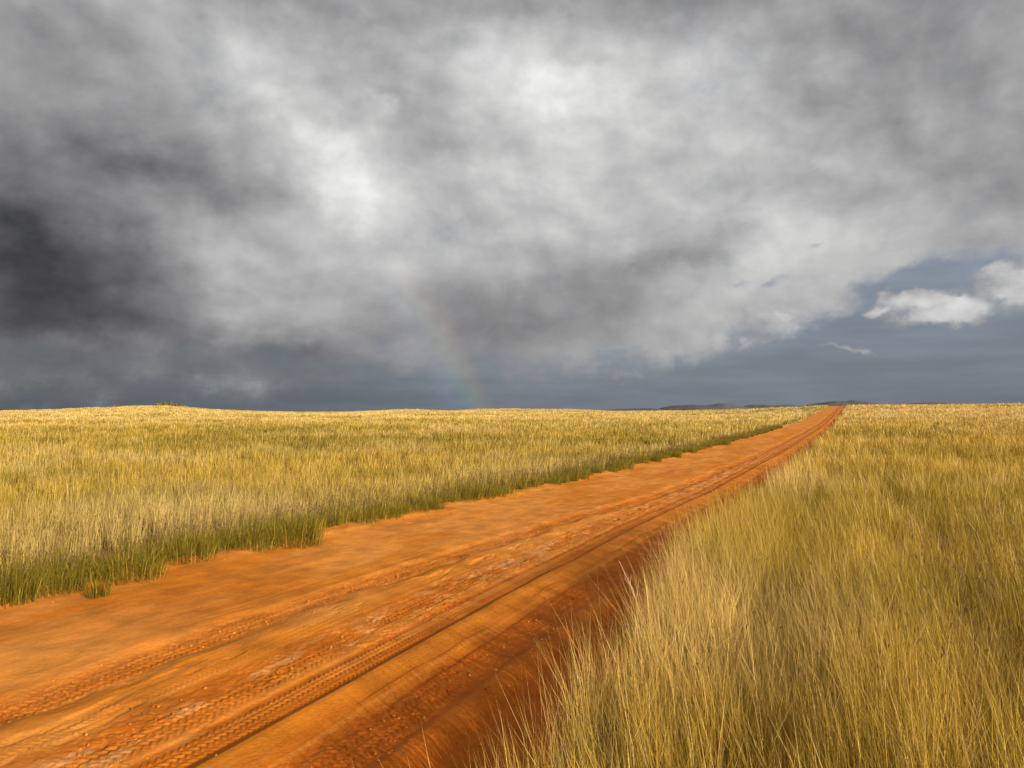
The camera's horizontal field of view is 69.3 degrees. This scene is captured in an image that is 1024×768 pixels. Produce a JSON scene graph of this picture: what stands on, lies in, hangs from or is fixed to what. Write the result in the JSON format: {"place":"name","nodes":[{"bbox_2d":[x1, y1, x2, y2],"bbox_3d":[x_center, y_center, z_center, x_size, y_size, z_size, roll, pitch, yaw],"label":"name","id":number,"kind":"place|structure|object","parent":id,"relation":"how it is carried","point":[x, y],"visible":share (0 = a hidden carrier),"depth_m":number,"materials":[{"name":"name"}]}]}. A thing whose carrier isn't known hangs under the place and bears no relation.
{"place":"outdoors","nodes":[
{"label":"outdoors","id":0,"kind":"place"},
{"bbox_2d":[0,406,845,767],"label":"road","id":1,"kind":"structure","parent":0,"point":[248,708],"depth_m":5.38,"materials":[{"name":"orange soil"}]},
{"bbox_2d":[0,549,53,607],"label":"grass tussock","id":2,"kind":"object","parent":1,"relation":"on","point":[12,589],"depth_m":6.18,"materials":[{"name":"plant"}]},
{"bbox_2d":[3,557,92,598],"bbox_3d":[-4.040,1.691,6.514,0.743,0.341,0.710,0,-2,6],"label":"grass tussock","id":3,"kind":"object","parent":1,"relation":"on","point":[56,585],"depth_m":6.51,"materials":[{"name":"green plant"}]},
{"bbox_2d":[80,574,116,598],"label":"grass tuft","id":4,"kind":"object","parent":1,"relation":"on","point":[92,589],"visible":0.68,"depth_m":6.39,"materials":[{"name":"green plant"}]},
{"bbox_2d":[77,535,194,585],"bbox_3d":[-3.664,1.673,7.085,0.941,0.441,0.933,1,-2,-45],"label":"grass tussock","id":5,"kind":"object","parent":1,"relation":"on","point":[120,573],"depth_m":7.01,"materials":[{"name":"green plant"}]},
{"bbox_2d":[244,504,335,548],"bbox_3d":[-2.636,1.714,9.012,1.075,0.508,1.083,1,-2,-44],"label":"grass tussock","id":6,"kind":"object","parent":1,"relation":"on","point":[298,534],"depth_m":8.94,"materials":[{"name":"green plant"}]},
{"bbox_2d":[2,466,766,767],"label":"dirt clods","id":7,"kind":"object","parent":1,"relation":"on","point":[173,713],"visible":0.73,"depth_m":5.09,"materials":[{"name":"orange soil"}]},
{"bbox_2d":[0,440,811,767],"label":"sprouting grass","id":8,"kind":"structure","parent":1,"relation":"on","point":[584,644],"depth_m":5.26,"materials":[{"name":"green plant"}]},
{"bbox_2d":[552,470,570,482],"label":"grass tussock","id":9,"kind":"object","parent":1,"relation":"on","point":[566,480],"depth_m":17.95,"materials":[{"name":"green plant"}]},
{"bbox_2d":[559,467,581,481],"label":"grass tussock","id":10,"kind":"object","parent":1,"relation":"on","point":[573,477],"depth_m":18.39,"materials":[{"name":"plant"}]},
{"bbox_2d":[604,464,619,471],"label":"grass tussock","id":11,"kind":"object","parent":1,"relation":"on","point":[614,469],"depth_m":21.22,"materials":[{"name":"plant"}]},
{"bbox_2d":[603,456,627,469],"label":"grass tussock","id":12,"kind":"object","parent":1,"relation":"on","point":[623,465],"depth_m":22.17,"materials":[{"name":"plant"}]},
{"bbox_2d":[668,449,682,457],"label":"grass tussock","id":13,"kind":"object","parent":1,"relation":"on","point":[673,454],"depth_m":28.37,"materials":[{"name":"green plant"}]},
{"bbox_2d":[684,443,696,452],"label":"grass tussock","id":14,"kind":"object","parent":1,"relation":"on","point":[689,449],"depth_m":31.30,"materials":[{"name":"green plant"}]},
{"bbox_2d":[716,438,729,444],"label":"grass tussock","id":15,"kind":"object","parent":1,"relation":"on","point":[723,442],"depth_m":39.01,"materials":[{"name":"green plant"}]},
{"bbox_2d":[732,431,747,438],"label":"grass tussock","id":16,"kind":"object","parent":1,"relation":"on","point":[745,436],"depth_m":46.97,"materials":[{"name":"green plant"}]},
{"bbox_2d":[0,403,1023,767],"bbox_3d":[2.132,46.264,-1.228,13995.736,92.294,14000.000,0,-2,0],"label":"ground","id":17,"kind":"structure","parent":0,"point":[608,745],"depth_m":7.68,"materials":[{"name":"yellow plant"}]},
{"bbox_2d":[20,545,127,586],"bbox_3d":[-4.061,1.702,6.918,0.781,0.356,0.773,0,-2,12],"label":"grass tussock","id":18,"kind":"object","parent":17,"relation":"on","point":[77,569],"depth_m":6.87,"materials":[{"name":"green plant"}]},
{"bbox_2d":[103,549,140,569],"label":"grass tussock","id":19,"kind":"object","parent":17,"relation":"on","point":[120,557],"depth_m":7.61,"materials":[{"name":"green plant"}]},
{"bbox_2d":[154,402,175,404],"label":"bush","id":20,"kind":"object","parent":17,"relation":"on","point":[167,403],"visible":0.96,"depth_m":551.07,"materials":[{"name":"green plant"}]},
{"bbox_2d":[131,523,229,565],"bbox_3d":[-3.520,1.713,7.978,0.985,0.473,1.030,-1,-2,28],"label":"grass tussock","id":21,"kind":"object","parent":17,"relation":"on","point":[182,552],"depth_m":7.86,"materials":[{"name":"green plant"}]},
{"bbox_2d":[167,520,242,554],"bbox_3d":[-3.446,1.757,8.361,0.911,0.420,0.920,-1,-2,20],"label":"grass tussock","id":22,"kind":"object","parent":17,"relation":"on","point":[225,546],"depth_m":8.32,"materials":[{"name":"green plant"}]},
{"bbox_2d":[216,513,294,552],"bbox_3d":[-3.018,1.731,8.696,0.991,0.455,0.947,1,-2,-29],"label":"grass tussock","id":23,"kind":"object","parent":17,"relation":"on","point":[246,540],"depth_m":8.56,"materials":[{"name":"green plant"}]},
{"bbox_2d":[281,507,330,528],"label":"grass tussock","id":24,"kind":"object","parent":17,"relation":"on","point":[304,518],"depth_m":10.14,"materials":[{"name":"green plant"}]},
{"bbox_2d":[285,514,331,536],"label":"grass tussock","id":25,"kind":"object","parent":17,"relation":"on","point":[297,530],"depth_m":9.47,"materials":[{"name":"green plant"}]},
{"bbox_2d":[300,504,344,526],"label":"grass tussock","id":26,"kind":"object","parent":17,"relation":"on","point":[336,523],"depth_m":10.36,"materials":[{"name":"green plant"}]},
{"bbox_2d":[335,500,386,523],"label":"grass tussock","id":27,"kind":"object","parent":17,"relation":"on","point":[363,518],"depth_m":10.76,"materials":[{"name":"green plant"}]},
{"bbox_2d":[357,496,406,519],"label":"grass tussock","id":28,"kind":"object","parent":17,"relation":"on","point":[387,513],"depth_m":11.23,"materials":[{"name":"green plant"}]},
{"bbox_2d":[388,500,412,513],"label":"grass tussock","id":29,"kind":"object","parent":17,"relation":"on","point":[405,509],"depth_m":11.70,"materials":[{"name":"green plant"}]},
{"bbox_2d":[0,405,829,593],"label":"plain grass","id":30,"kind":"structure","parent":17,"relation":"on","point":[139,507],"depth_m":23.82,"materials":[{"name":"yellow plant"}]},
{"bbox_2d":[404,497,431,511],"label":"grass tussock","id":31,"kind":"object","parent":17,"relation":"on","point":[423,507],"depth_m":12.05,"materials":[{"name":"green plant"}]},
{"bbox_2d":[414,490,446,509],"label":"grass tussock","id":32,"kind":"object","parent":17,"relation":"on","point":[434,505],"depth_m":12.41,"materials":[{"name":"green plant"}]},
{"bbox_2d":[416,493,444,505],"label":"grass tussock","id":33,"kind":"object","parent":17,"relation":"on","point":[427,498],"depth_m":13.02,"materials":[{"name":"green plant"}]},
{"bbox_2d":[436,491,458,503],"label":"grass tussock","id":34,"kind":"object","parent":17,"relation":"on","point":[450,499],"depth_m":13.32,"materials":[{"name":"green plant"}]},
{"bbox_2d":[441,488,474,500],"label":"grass tussock","id":35,"kind":"object","parent":17,"relation":"on","point":[461,497],"depth_m":13.66,"materials":[{"name":"green plant"}]},
{"bbox_2d":[455,482,485,500],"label":"grass tussock","id":36,"kind":"object","parent":17,"relation":"on","point":[478,495],"depth_m":13.90,"materials":[{"name":"green plant"}]},
{"bbox_2d":[448,477,497,499],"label":"grass tussock","id":37,"kind":"object","parent":17,"relation":"on","point":[486,494],"depth_m":14.23,"materials":[{"name":"green plant"}]},
{"bbox_2d":[480,481,507,496],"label":"grass tussock","id":38,"kind":"object","parent":17,"relation":"on","point":[500,489],"depth_m":14.70,"materials":[{"name":"green plant"}]},
{"bbox_2d":[485,479,519,491],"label":"grass tussock","id":39,"kind":"object","parent":17,"relation":"on","point":[502,485],"depth_m":15.63,"materials":[{"name":"green plant"}]},
{"bbox_2d":[492,484,513,493],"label":"grass tussock","id":40,"kind":"object","parent":17,"relation":"on","point":[505,489],"depth_m":15.17,"materials":[{"name":"green plant"}]},
{"bbox_2d":[511,479,527,488],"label":"grass tussock","id":41,"kind":"object","parent":17,"relation":"on","point":[518,486],"depth_m":16.14,"materials":[{"name":"green plant"}]},
{"bbox_2d":[516,473,540,486],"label":"grass tussock","id":42,"kind":"object","parent":17,"relation":"on","point":[533,481],"depth_m":16.57,"materials":[{"name":"green plant"}]},
{"bbox_2d":[522,472,544,484],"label":"grass tussock","id":43,"kind":"object","parent":17,"relation":"on","point":[538,477],"depth_m":17.14,"materials":[{"name":"green plant"}]},
{"bbox_2d":[540,472,568,484],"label":"grass tussock","id":44,"kind":"object","parent":17,"relation":"on","point":[549,479],"depth_m":17.53,"materials":[{"name":"green plant"}]},
{"bbox_2d":[562,460,592,475],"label":"grass tussock","id":45,"kind":"object","parent":17,"relation":"on","point":[575,470],"depth_m":19.44,"materials":[{"name":"plant"}]},
{"bbox_2d":[567,466,591,479],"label":"grass tussock","id":46,"kind":"object","parent":17,"relation":"on","point":[584,476],"depth_m":18.92,"materials":[{"name":"plant"}]},
{"bbox_2d":[582,460,604,473],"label":"grass tussock","id":47,"kind":"object","parent":17,"relation":"on","point":[596,469],"depth_m":20.39,"materials":[{"name":"plant"}]},
{"bbox_2d":[609,461,622,470],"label":"grass tussock","id":48,"kind":"object","parent":17,"relation":"on","point":[615,466],"depth_m":21.73,"materials":[{"name":"plant"}]},
{"bbox_2d":[613,457,634,468],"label":"grass tussock","id":49,"kind":"object","parent":17,"relation":"on","point":[630,465],"depth_m":22.52,"materials":[{"name":"plant"}]},
{"bbox_2d":[615,451,643,463],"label":"grass tussock","id":50,"kind":"object","parent":17,"relation":"on","point":[638,460],"depth_m":24.49,"materials":[{"name":"plant"}]},
{"bbox_2d":[619,561,645,670],"bbox_3d":[0.726,1.413,4.469,0.155,0.681,0.053,0,-2,0],"label":"dry stalk","id":51,"kind":"object","parent":17,"relation":"on","point":[633,593],"visible":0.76,"depth_m":4.49,"materials":[{"name":"beige plant"}]},
{"bbox_2d":[630,452,654,463],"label":"grass tussock","id":52,"kind":"object","parent":17,"relation":"on","point":[644,460],"depth_m":24.78,"materials":[{"name":"plant"}]},
{"bbox_2d":[649,452,664,461],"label":"grass tussock","id":53,"kind":"object","parent":17,"relation":"on","point":[656,458],"depth_m":25.74,"materials":[{"name":"plant"}]},
{"bbox_2d":[651,450,669,458],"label":"grass tussock","id":54,"kind":"object","parent":17,"relation":"on","point":[665,456],"depth_m":27.40,"materials":[{"name":"plant"}]},
{"bbox_2d":[663,444,682,451],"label":"grass tussock","id":55,"kind":"object","parent":17,"relation":"on","point":[671,448],"depth_m":30.48,"materials":[{"name":"green plant"}]},
{"bbox_2d":[665,447,682,455],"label":"grass tussock","id":56,"kind":"object","parent":17,"relation":"on","point":[670,451],"depth_m":28.95,"materials":[{"name":"green plant"}]},
{"bbox_2d":[0,0,1023,411],"label":"sky","id":57,"kind":"structure","parent":0,"point":[253,205],"materials":[{"name":"grey"}]},
{"bbox_2d":[605,408,664,410],"bbox_3d":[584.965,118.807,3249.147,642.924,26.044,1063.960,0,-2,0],"label":"hill","id":58,"kind":"structure","parent":0,"point":[642,409],"depth_m":3126.54,"materials":[{"name":"grey"}]},
{"bbox_2d":[660,403,751,410],"bbox_3d":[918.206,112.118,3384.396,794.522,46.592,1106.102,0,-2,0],"label":"hill","id":59,"kind":"structure","parent":0,"point":[720,406],"depth_m":3183.14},
{"bbox_2d":[743,405,800,408],"bbox_3d":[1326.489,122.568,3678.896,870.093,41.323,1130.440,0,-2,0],"label":"hill","id":60,"kind":"structure","parent":0,"point":[761,406],"depth_m":3535.12,"materials":[{"name":"grey"}]},
{"bbox_2d":[804,400,883,405],"bbox_3d":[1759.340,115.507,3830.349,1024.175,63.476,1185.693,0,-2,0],"label":"hill","id":61,"kind":"structure","parent":0,"point":[842,403],"depth_m":3684.26,"materials":[{"name":"grey"}]},
{"bbox_2d":[890,402,966,404],"bbox_3d":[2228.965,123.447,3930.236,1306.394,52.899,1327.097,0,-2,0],"label":"hill","id":62,"kind":"structure","parent":0,"point":[927,403],"depth_m":3810.17,"materials":[{"name":"grey"}]}
]}

